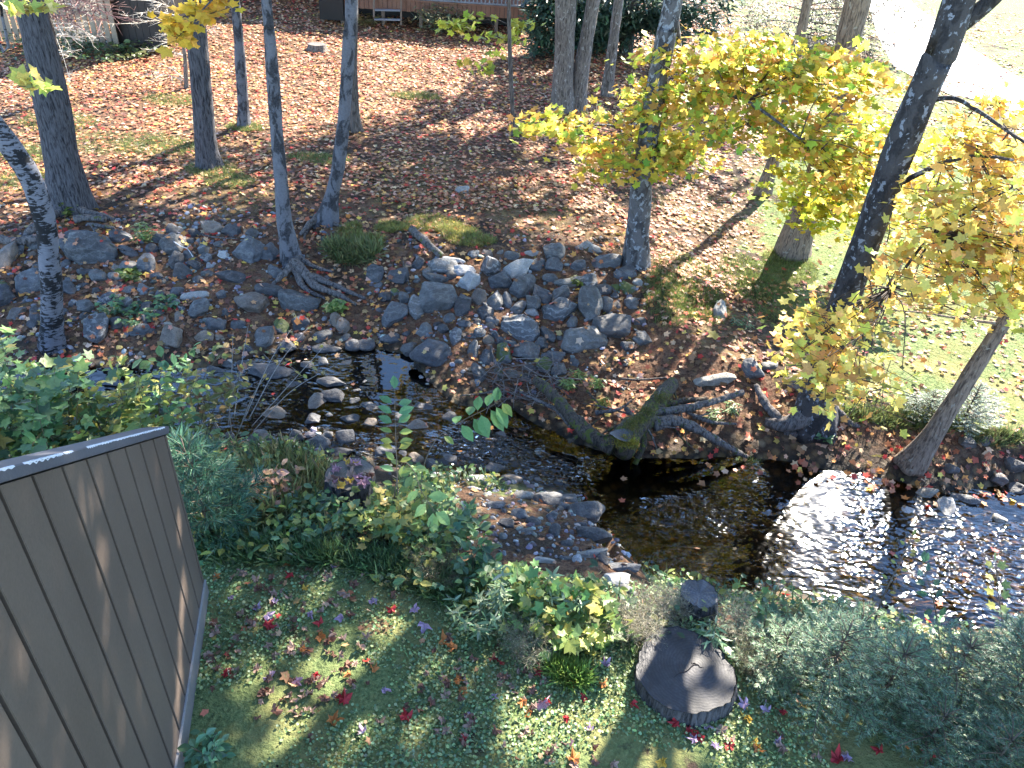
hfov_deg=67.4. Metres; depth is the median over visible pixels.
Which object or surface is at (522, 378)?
twig heap
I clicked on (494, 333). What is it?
stone
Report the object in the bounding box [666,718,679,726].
fallen leaf
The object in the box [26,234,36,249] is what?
stone
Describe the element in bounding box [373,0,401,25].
wooden steps
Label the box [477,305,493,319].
stone
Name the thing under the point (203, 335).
stone
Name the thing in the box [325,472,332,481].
fallen leaf
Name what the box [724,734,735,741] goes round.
fallen leaf
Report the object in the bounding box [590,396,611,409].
herb
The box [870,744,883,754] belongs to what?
fallen leaf
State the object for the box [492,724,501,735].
fallen leaf
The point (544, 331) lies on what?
stone
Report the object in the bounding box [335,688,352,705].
fallen leaf
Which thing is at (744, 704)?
fallen leaf
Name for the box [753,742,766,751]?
fallen leaf
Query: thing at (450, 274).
stone
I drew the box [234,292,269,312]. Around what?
stone
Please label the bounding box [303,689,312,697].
fallen leaf
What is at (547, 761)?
fallen leaf
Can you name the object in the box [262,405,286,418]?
stone
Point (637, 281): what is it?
stone
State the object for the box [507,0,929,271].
maple tree
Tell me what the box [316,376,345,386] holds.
stone
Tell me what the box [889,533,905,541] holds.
stone
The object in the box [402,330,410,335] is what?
stone
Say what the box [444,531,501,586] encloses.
shrub
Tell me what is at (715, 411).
herb
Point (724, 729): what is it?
fallen leaf
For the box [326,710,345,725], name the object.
fallen leaf
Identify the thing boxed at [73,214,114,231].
driftwood log
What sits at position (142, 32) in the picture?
shed
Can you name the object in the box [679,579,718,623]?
tree stump
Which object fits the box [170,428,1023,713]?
undergrowth
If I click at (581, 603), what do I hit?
plant
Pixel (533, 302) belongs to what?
stone
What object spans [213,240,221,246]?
stone
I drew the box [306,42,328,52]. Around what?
tree stump
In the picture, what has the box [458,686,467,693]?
fallen leaf
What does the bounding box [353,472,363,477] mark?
fallen leaf
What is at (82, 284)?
stone
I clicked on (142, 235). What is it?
weed
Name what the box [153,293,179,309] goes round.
herb
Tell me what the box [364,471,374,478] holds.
fallen leaf
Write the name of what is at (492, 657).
fallen leaf
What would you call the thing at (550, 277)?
stone
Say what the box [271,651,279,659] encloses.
fallen leaf
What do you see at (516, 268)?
stone
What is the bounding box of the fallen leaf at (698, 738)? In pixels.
[692,731,704,743]
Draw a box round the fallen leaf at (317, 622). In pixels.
[312,616,322,627]
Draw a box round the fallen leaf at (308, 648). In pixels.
[303,647,312,654]
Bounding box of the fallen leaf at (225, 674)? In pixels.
[221,668,231,677]
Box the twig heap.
[464,345,596,412]
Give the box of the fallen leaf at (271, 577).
[268,574,275,581]
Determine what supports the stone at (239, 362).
on the ground at (752, 516)
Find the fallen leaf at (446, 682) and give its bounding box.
[441,677,450,687]
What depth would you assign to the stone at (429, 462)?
8.60 m
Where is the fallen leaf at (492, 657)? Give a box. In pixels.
[488,652,495,661]
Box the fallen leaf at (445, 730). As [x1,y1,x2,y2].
[442,726,451,734]
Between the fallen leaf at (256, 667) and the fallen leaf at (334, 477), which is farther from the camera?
the fallen leaf at (334, 477)
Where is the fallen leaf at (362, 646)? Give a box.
[356,641,366,650]
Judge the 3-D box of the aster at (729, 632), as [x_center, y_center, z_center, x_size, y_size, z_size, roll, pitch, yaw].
[1.717,1.843,5.975,0.526,0.379,0.544,4,35,0]
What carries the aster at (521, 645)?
on the ground at (752, 516)
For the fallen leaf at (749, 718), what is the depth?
5.44 m
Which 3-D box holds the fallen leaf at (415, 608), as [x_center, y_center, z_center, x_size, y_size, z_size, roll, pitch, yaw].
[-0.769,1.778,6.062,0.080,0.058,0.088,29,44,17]
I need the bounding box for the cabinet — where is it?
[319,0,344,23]
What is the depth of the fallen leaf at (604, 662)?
5.73 m
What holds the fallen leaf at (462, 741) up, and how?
on the ground at (752, 516)
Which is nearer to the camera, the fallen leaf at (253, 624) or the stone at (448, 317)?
the fallen leaf at (253, 624)
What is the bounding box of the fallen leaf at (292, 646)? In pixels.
[288,640,296,650]
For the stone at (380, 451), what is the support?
on the ground at (752, 516)
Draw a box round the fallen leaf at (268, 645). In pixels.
[263,642,272,649]
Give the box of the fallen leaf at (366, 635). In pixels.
[361,631,368,640]
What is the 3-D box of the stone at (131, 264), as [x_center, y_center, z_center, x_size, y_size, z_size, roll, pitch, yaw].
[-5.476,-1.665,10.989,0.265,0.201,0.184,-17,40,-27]
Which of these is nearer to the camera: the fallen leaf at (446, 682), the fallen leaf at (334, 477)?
the fallen leaf at (446, 682)
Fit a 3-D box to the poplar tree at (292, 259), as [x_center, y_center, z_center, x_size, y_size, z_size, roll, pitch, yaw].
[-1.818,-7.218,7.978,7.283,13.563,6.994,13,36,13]
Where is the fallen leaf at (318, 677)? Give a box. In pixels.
[313,675,321,682]
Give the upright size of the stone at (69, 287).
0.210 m
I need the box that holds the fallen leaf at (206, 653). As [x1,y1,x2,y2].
[203,650,212,658]
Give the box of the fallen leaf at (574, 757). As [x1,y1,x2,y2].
[565,747,579,764]
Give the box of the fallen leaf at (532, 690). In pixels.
[526,684,535,693]
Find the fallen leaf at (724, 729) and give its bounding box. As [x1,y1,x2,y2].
[716,724,727,733]
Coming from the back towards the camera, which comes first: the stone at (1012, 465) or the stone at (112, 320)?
the stone at (112, 320)
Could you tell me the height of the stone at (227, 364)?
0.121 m
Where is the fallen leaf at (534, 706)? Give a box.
[531,702,537,710]
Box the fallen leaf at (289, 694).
[285,691,292,697]
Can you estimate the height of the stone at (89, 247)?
0.574 m
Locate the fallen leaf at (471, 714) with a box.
[462,712,473,719]
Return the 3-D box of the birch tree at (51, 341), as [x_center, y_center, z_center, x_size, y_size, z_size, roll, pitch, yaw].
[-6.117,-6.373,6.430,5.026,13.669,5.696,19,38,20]
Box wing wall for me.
[0,426,208,767]
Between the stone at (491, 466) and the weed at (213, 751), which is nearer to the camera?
the weed at (213, 751)
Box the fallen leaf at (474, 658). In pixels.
[469,652,478,661]
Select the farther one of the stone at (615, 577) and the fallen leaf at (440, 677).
the stone at (615, 577)
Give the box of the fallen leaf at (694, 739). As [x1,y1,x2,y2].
[686,733,697,743]
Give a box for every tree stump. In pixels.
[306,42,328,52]
[634,626,737,728]
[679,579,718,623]
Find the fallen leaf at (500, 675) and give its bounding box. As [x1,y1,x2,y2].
[496,672,504,682]
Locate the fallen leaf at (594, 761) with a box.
[591,755,599,765]
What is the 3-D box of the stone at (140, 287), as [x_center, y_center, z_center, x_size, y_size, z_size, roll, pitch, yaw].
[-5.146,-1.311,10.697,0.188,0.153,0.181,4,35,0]
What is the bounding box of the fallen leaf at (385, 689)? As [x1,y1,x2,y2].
[381,686,391,692]
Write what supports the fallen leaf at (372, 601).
on the ground at (752, 516)
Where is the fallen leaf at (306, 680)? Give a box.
[304,677,310,684]
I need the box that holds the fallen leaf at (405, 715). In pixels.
[396,708,412,721]
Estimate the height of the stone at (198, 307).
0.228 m
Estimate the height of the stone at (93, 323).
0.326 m
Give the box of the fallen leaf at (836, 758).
[831,743,843,763]
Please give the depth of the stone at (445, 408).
9.54 m
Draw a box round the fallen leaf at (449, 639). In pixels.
[445,635,453,641]
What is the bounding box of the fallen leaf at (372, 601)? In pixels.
[369,597,376,603]
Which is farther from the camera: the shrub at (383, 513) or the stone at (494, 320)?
the stone at (494, 320)
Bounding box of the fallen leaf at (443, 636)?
[439,629,451,645]
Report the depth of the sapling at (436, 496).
6.55 m
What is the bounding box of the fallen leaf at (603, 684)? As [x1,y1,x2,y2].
[598,679,606,687]
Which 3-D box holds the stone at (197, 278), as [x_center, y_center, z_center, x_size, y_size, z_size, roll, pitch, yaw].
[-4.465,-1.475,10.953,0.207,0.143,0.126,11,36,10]
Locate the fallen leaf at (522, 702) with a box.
[518,698,526,706]
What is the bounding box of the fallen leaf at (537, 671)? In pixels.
[533,662,542,676]
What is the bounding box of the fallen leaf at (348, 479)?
[345,477,354,482]
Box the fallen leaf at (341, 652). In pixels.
[338,650,343,660]
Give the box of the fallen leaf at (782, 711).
[775,708,786,714]
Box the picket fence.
[0,0,119,49]
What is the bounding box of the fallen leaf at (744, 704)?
[738,695,749,709]
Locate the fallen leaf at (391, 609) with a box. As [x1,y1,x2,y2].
[386,605,395,613]
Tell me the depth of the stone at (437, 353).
9.98 m
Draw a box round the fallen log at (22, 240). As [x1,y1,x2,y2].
[0,234,36,244]
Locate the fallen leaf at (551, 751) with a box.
[546,746,553,755]
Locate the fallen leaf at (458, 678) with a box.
[453,674,464,683]
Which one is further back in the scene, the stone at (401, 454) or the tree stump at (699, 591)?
the stone at (401, 454)
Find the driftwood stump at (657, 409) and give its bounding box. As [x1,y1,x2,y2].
[519,376,747,464]
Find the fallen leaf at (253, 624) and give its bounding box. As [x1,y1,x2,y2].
[248,619,256,627]
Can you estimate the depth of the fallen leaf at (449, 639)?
5.85 m
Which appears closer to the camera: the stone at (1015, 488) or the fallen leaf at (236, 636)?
the fallen leaf at (236, 636)
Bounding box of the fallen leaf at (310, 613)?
[307,610,312,618]
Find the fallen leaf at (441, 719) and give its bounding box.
[438,716,445,724]
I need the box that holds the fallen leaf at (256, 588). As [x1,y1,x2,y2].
[253,583,259,591]
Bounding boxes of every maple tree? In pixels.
[16,0,115,235]
[183,0,224,171]
[231,0,251,126]
[349,15,363,133]
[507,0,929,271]
[550,0,576,114]
[573,0,599,112]
[600,0,623,97]
[707,0,1023,457]
[731,0,965,261]
[753,0,811,196]
[875,293,1023,476]
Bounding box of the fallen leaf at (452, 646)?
[444,641,457,651]
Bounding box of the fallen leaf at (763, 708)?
[760,704,770,712]
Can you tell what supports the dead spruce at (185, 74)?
on the ground at (752, 516)
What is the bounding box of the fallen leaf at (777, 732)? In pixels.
[773,730,785,738]
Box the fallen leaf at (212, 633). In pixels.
[209,628,219,636]
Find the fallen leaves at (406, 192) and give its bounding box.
[0,0,1023,767]
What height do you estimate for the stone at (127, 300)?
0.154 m
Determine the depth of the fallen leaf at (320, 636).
5.82 m
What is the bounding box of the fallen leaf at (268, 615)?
[263,611,274,620]
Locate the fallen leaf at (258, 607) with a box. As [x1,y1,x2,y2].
[253,602,260,611]
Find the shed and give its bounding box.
[110,0,184,49]
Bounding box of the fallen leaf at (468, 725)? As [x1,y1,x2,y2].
[462,723,472,731]
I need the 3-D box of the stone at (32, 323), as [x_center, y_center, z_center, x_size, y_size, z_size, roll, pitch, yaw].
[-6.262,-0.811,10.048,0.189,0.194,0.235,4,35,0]
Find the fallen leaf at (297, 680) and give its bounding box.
[292,676,302,687]
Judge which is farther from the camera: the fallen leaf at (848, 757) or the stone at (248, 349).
the stone at (248, 349)
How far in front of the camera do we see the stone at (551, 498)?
8.12 m
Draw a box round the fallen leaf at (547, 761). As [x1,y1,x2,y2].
[544,758,554,764]
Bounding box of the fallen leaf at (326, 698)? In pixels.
[324,694,330,701]
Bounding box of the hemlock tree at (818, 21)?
[735,0,930,64]
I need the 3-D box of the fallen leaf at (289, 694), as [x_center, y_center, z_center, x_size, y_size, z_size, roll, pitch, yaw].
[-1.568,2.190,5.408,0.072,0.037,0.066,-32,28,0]
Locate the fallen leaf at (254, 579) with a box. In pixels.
[252,575,258,582]
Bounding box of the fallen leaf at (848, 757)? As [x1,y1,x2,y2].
[841,753,853,761]
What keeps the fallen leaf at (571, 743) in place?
on the ground at (752, 516)
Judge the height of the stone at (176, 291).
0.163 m
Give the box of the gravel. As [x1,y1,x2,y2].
[0,203,1009,595]
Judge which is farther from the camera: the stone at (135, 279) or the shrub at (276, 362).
the stone at (135, 279)
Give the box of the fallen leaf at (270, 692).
[266,686,273,695]
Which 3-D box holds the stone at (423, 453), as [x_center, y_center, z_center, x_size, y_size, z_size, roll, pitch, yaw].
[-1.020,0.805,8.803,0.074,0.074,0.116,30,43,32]
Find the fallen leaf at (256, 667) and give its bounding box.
[253,662,261,672]
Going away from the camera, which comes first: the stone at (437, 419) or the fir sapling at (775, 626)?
the fir sapling at (775, 626)
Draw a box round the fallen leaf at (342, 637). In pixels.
[337,633,346,640]
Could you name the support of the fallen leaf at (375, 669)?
on the ground at (752, 516)
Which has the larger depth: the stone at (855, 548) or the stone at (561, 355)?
the stone at (561, 355)
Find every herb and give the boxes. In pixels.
[59,202,77,216]
[95,292,137,314]
[114,266,141,281]
[114,301,159,325]
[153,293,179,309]
[321,298,348,313]
[558,377,576,391]
[567,368,587,384]
[570,275,582,285]
[588,374,606,389]
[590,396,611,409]
[703,406,724,425]
[724,400,742,415]
[730,312,757,330]
[814,433,836,443]
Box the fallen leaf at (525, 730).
[520,725,529,734]
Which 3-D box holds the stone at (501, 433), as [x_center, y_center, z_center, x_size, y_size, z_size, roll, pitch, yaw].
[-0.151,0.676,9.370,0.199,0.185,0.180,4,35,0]
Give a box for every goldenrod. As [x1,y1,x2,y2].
[442,584,512,640]
[485,561,514,624]
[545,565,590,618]
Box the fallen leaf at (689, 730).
[684,725,697,733]
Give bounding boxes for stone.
[0,240,18,268]
[0,284,15,306]
[6,307,26,318]
[14,268,39,294]
[17,245,24,255]
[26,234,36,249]
[26,311,39,328]
[27,251,37,256]
[29,305,38,312]
[31,262,38,269]
[59,230,87,254]
[61,259,70,266]
[63,231,117,264]
[63,280,76,294]
[68,299,76,306]
[76,268,91,275]
[76,283,89,287]
[76,299,93,311]
[78,312,88,319]
[83,313,108,343]
[88,269,107,280]
[92,287,100,293]
[98,291,119,304]
[107,272,120,280]
[109,229,132,242]
[109,316,122,329]
[116,296,132,306]
[118,245,137,256]
[119,260,136,272]
[120,285,136,292]
[128,323,150,335]
[131,277,142,281]
[136,253,155,272]
[136,283,148,294]
[140,301,154,310]
[141,315,150,323]
[145,243,158,252]
[148,328,156,333]
[149,272,163,279]
[151,233,165,242]
[155,290,165,299]
[158,232,186,254]
[159,324,182,347]
[166,223,183,233]
[168,250,184,268]
[170,287,184,296]
[173,262,192,278]
[174,311,182,320]
[177,306,185,310]
[180,291,208,299]
[183,250,194,258]
[186,238,194,242]
[186,260,201,269]
[188,228,200,236]
[188,298,209,317]
[192,275,202,282]
[194,330,214,340]
[198,245,211,253]
[200,220,222,233]
[200,252,212,262]
[200,270,213,276]
[205,317,226,330]
[206,262,215,267]
[206,365,224,371]
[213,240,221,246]
[214,270,246,282]
[215,334,223,339]
[216,290,226,298]
[217,251,229,258]
[221,223,241,236]
[221,309,229,315]
[222,361,233,367]
[225,431,234,438]
[230,320,245,328]
[232,235,264,262]
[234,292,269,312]
[236,360,255,366]
[244,344,253,351]
[245,228,258,237]
[248,363,294,378]
[248,429,270,441]
[254,283,282,296]
[254,326,274,346]
[261,242,278,260]
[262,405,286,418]
[267,264,281,277]
[273,317,288,333]
[277,340,295,352]
[278,289,320,311]
[285,380,301,387]
[289,429,302,439]
[291,314,309,330]
[294,333,305,343]
[300,361,313,367]
[304,413,320,423]
[307,434,330,449]
[308,392,325,408]
[312,329,332,342]
[312,344,341,352]
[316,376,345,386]
[318,357,327,364]
[320,388,344,402]
[323,431,332,436]
[329,447,353,456]
[330,312,340,326]
[335,429,354,445]
[336,317,350,332]
[340,414,359,422]
[341,333,350,341]
[341,360,351,364]
[345,339,359,350]
[349,397,360,403]
[358,339,375,350]
[361,402,379,409]
[363,418,376,425]
[366,264,383,282]
[374,282,382,287]
[375,446,395,456]
[378,292,391,301]
[379,332,399,343]
[381,301,407,328]
[387,267,408,284]
[390,288,398,295]
[394,450,407,459]
[395,412,408,424]
[398,291,409,302]
[400,342,416,356]
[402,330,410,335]
[405,286,414,292]
[406,419,428,434]
[408,294,423,319]
[408,452,423,465]
[409,338,452,366]
[411,257,424,268]
[412,444,421,448]
[413,278,420,282]
[414,402,433,413]
[415,322,432,337]
[415,436,425,444]
[419,281,457,312]
[419,450,427,455]
[422,266,433,273]
[422,272,448,282]
[425,458,437,469]
[427,258,457,272]
[432,415,441,422]
[437,324,449,332]
[438,452,456,465]
[441,406,450,411]
[442,256,464,262]
[442,411,456,421]
[443,313,454,322]
[446,270,456,279]
[449,327,461,345]
[454,265,475,275]
[454,295,471,316]
[455,186,469,192]
[457,270,480,290]
[457,319,470,327]
[464,332,474,337]
[467,250,478,257]
[467,339,478,359]
[467,486,480,490]
[468,475,487,484]
[471,288,486,304]
[471,363,487,382]
[474,327,485,337]
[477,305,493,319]
[479,344,492,365]
[481,249,492,256]
[481,256,500,275]
[482,335,494,344]
[485,317,499,325]
[485,322,495,328]
[485,462,504,472]
[486,501,505,508]
[487,290,503,309]
[488,270,512,287]
[489,330,498,336]
[494,336,504,344]
[496,342,511,363]
[496,431,505,435]
[498,518,513,527]
[501,314,539,341]
[501,474,522,482]
[502,291,512,307]
[503,258,533,278]
[504,251,518,260]
[504,340,516,346]
[505,368,517,377]
[508,273,535,297]
[510,300,526,313]
[510,508,527,518]
[511,491,533,499]
[512,341,539,360]
[518,528,532,534]
[521,374,531,381]
[523,363,535,370]
[524,250,541,255]
[525,309,538,315]
[526,295,540,309]
[526,516,540,524]
[529,258,544,271]
[532,477,543,483]
[532,492,563,504]
[533,284,551,304]
[534,556,553,563]
[535,337,547,348]
[536,356,552,372]
[540,326,555,342]
[541,297,577,321]
[541,350,564,362]
[542,273,557,283]
[543,242,565,260]
[544,257,562,270]
[546,511,557,519]
[548,523,560,535]
[551,285,569,301]
[551,363,566,375]
[554,276,581,286]
[558,556,571,559]
[559,502,569,508]
[560,540,572,545]
[561,326,607,352]
[562,493,577,501]
[566,316,577,327]
[567,501,604,522]
[570,260,585,270]
[570,358,579,366]
[572,554,581,562]
[574,522,586,525]
[575,526,612,543]
[576,548,607,557]
[577,241,601,253]
[577,285,602,321]
[580,273,597,286]
[591,313,631,337]
[592,254,622,267]
[595,552,608,564]
[596,284,611,294]
[601,296,612,313]
[603,572,629,586]
[607,562,640,572]
[610,292,618,297]
[611,284,619,291]
[613,265,636,279]
[619,281,636,294]
[619,584,637,596]
[620,341,634,350]
[624,297,638,308]
[632,278,642,285]
[632,330,651,345]
[634,317,645,324]
[693,372,736,386]
[713,300,726,318]
[741,357,764,378]
[760,361,777,370]
[766,562,794,582]
[787,376,802,391]
[822,549,840,557]
[825,575,857,582]
[841,541,870,555]
[868,506,883,517]
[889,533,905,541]
[894,506,916,528]
[915,487,938,499]
[919,537,937,548]
[934,497,955,519]
[941,463,959,473]
[941,520,953,531]
[950,493,981,506]
[958,433,976,448]
[971,513,984,522]
[979,435,991,446]
[989,513,1006,525]
[990,473,1008,485]
[1004,457,1023,472]
[1006,482,1023,494]
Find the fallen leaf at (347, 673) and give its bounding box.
[343,670,350,677]
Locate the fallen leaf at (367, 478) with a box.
[363,476,370,484]
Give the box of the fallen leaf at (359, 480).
[354,478,365,485]
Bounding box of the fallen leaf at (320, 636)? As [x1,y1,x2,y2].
[314,629,325,641]
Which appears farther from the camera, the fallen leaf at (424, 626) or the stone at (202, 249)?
the stone at (202, 249)
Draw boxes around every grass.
[0,89,1023,695]
[9,456,1023,767]
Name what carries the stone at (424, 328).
on the ground at (752, 516)
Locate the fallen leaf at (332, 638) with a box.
[327,633,336,641]
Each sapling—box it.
[167,420,277,557]
[378,375,413,495]
[383,459,449,533]
[421,387,511,514]
[434,0,545,136]
[723,604,834,710]
[750,600,899,750]
[801,595,901,689]
[812,618,957,750]
[866,682,1005,767]
[867,617,1023,766]
[873,529,920,626]
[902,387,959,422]
[915,551,945,650]
[923,699,1023,767]
[927,608,1023,767]
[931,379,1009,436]
[983,552,1010,658]
[984,606,1023,718]
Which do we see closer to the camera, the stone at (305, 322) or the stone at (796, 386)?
the stone at (796, 386)
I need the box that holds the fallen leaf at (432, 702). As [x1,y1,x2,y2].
[428,696,435,706]
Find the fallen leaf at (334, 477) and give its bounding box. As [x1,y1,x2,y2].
[331,474,339,481]
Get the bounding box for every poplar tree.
[147,0,365,305]
[299,0,357,241]
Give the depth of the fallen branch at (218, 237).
11.49 m
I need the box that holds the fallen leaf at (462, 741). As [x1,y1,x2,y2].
[457,737,468,747]
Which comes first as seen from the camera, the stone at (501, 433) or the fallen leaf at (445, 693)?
the fallen leaf at (445, 693)
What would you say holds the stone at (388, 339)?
on the ground at (752, 516)
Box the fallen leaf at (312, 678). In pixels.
[308,674,314,684]
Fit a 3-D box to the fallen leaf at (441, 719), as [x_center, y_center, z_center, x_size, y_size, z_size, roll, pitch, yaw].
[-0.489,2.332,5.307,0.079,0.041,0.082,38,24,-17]
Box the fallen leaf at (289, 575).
[285,571,293,577]
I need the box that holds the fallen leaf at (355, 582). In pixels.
[352,580,358,588]
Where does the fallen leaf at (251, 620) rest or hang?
on the ground at (752, 516)
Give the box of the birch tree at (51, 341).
[0,0,66,356]
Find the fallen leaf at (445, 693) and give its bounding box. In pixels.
[440,688,449,698]
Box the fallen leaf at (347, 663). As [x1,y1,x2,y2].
[344,660,353,667]
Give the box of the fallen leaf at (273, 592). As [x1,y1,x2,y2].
[269,589,276,596]
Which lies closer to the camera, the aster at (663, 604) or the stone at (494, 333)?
the aster at (663, 604)
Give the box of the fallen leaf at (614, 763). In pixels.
[610,759,618,767]
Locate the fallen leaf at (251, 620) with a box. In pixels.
[248,615,258,623]
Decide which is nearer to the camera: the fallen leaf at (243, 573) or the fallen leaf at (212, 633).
the fallen leaf at (212, 633)
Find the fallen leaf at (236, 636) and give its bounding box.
[230,633,239,641]
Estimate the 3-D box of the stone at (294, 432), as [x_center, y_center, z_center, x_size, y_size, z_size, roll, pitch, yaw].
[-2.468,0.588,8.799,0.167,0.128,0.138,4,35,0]
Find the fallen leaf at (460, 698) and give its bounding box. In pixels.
[457,693,465,701]
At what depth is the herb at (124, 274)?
10.86 m
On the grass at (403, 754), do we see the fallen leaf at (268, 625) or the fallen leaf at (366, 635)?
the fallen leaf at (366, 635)
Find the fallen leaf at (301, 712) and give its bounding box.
[293,710,302,716]
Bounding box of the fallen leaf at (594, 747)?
[592,743,599,751]
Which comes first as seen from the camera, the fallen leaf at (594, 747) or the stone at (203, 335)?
the fallen leaf at (594, 747)
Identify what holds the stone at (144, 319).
on the ground at (752, 516)
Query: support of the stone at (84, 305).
on the ground at (752, 516)
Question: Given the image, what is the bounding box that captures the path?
[870,0,1023,110]
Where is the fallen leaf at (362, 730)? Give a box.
[358,723,366,733]
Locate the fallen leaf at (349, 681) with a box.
[346,676,356,685]
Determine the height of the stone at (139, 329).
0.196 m
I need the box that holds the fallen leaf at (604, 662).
[600,657,610,666]
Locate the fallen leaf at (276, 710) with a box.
[270,703,282,714]
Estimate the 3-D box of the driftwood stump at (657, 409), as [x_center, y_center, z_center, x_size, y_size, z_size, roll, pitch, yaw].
[1.477,0.493,9.170,2.815,0.840,1.495,4,35,0]
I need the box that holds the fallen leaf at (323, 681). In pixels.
[320,676,328,684]
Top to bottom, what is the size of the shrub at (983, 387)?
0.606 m
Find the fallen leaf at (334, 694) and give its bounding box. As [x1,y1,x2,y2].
[331,690,337,698]
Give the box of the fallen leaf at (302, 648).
[299,644,310,651]
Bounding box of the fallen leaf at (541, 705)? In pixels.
[537,696,549,711]
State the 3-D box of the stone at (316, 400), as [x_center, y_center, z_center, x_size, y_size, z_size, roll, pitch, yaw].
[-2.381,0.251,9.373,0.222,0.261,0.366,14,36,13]
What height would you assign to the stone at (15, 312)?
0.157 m
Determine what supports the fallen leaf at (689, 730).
on the ground at (752, 516)
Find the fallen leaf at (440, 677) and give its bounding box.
[438,672,445,679]
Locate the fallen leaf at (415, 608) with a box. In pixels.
[409,603,419,612]
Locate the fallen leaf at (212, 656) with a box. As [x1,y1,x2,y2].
[207,654,215,665]
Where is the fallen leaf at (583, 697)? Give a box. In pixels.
[580,693,586,702]
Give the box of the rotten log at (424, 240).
[408,226,443,257]
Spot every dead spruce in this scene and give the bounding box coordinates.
[0,0,142,81]
[110,0,221,88]
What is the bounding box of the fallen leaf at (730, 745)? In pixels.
[724,739,734,750]
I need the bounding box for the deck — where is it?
[344,0,535,31]
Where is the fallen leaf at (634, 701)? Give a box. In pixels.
[630,699,638,708]
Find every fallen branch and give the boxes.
[201,234,237,238]
[459,390,500,395]
[621,377,666,380]
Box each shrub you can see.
[0,21,173,62]
[0,325,73,459]
[0,342,120,457]
[0,402,109,460]
[55,345,171,440]
[87,40,166,59]
[87,405,173,444]
[88,342,206,446]
[165,342,253,440]
[177,325,332,434]
[231,459,304,507]
[315,486,370,537]
[350,479,437,556]
[358,12,380,26]
[379,502,465,562]
[392,534,462,592]
[409,3,471,33]
[425,487,492,544]
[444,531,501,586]
[473,559,546,626]
[494,558,596,652]
[517,0,743,61]
[529,571,638,661]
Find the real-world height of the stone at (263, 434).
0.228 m
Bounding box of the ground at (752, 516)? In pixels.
[0,0,1023,767]
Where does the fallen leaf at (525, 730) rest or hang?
on the ground at (752, 516)
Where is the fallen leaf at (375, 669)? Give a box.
[370,663,379,672]
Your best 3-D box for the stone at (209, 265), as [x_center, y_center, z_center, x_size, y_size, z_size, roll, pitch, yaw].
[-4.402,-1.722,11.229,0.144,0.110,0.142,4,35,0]
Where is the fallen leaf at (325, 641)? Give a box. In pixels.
[323,638,328,645]
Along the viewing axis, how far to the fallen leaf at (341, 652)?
5.70 m
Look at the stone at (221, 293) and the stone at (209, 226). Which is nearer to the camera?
the stone at (221, 293)
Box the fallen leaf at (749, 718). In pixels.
[740,711,752,722]
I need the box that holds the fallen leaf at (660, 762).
[656,757,666,767]
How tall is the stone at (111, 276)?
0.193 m
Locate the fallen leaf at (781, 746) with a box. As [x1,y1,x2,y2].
[776,740,785,751]
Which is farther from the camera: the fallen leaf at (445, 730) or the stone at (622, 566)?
the stone at (622, 566)
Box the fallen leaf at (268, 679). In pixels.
[265,674,272,682]
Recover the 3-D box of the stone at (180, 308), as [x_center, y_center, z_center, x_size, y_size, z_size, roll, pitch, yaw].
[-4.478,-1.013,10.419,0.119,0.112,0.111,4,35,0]
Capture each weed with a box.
[126,221,158,243]
[177,727,235,767]
[689,615,732,650]
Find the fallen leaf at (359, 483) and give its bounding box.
[357,479,367,487]
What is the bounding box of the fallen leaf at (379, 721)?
[375,716,384,723]
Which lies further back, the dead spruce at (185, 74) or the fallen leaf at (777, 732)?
the dead spruce at (185, 74)
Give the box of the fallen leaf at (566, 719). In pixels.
[561,715,569,722]
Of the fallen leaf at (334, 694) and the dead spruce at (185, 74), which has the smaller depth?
the fallen leaf at (334, 694)
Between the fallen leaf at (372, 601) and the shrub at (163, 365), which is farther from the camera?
the shrub at (163, 365)
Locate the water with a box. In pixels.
[0,348,1023,592]
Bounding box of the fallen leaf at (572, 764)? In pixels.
[569,761,578,767]
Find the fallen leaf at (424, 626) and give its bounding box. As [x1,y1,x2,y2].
[418,621,432,633]
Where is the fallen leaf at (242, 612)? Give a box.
[236,608,243,616]
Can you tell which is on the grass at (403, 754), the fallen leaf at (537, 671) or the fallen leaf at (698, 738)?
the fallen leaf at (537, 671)
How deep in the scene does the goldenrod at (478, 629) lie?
5.80 m
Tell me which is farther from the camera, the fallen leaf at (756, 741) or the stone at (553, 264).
the stone at (553, 264)
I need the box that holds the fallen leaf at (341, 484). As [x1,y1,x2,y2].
[337,479,345,488]
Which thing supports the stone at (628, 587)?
on the ground at (752, 516)
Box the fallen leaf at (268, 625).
[263,618,276,630]
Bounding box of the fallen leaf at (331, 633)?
[328,630,336,636]
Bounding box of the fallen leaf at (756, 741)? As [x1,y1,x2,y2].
[752,735,761,748]
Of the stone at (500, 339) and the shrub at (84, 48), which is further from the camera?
the shrub at (84, 48)
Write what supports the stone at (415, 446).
on the ground at (752, 516)
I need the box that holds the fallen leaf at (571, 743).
[562,736,573,746]
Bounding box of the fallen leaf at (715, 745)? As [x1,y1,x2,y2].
[711,741,719,749]
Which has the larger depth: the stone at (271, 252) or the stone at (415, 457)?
the stone at (271, 252)
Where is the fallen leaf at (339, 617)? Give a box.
[334,614,343,622]
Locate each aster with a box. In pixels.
[491,605,562,673]
[604,582,683,654]
[635,575,700,628]
[707,585,762,650]
[726,627,786,688]
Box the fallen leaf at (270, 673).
[262,671,274,680]
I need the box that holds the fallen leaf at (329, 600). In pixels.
[326,598,333,604]
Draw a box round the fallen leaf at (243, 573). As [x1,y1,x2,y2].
[238,570,247,576]
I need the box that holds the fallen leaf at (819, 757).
[817,748,822,761]
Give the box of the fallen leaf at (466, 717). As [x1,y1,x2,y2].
[464,713,472,722]
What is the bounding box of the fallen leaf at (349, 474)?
[346,466,352,476]
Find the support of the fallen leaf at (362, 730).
on the ground at (752, 516)

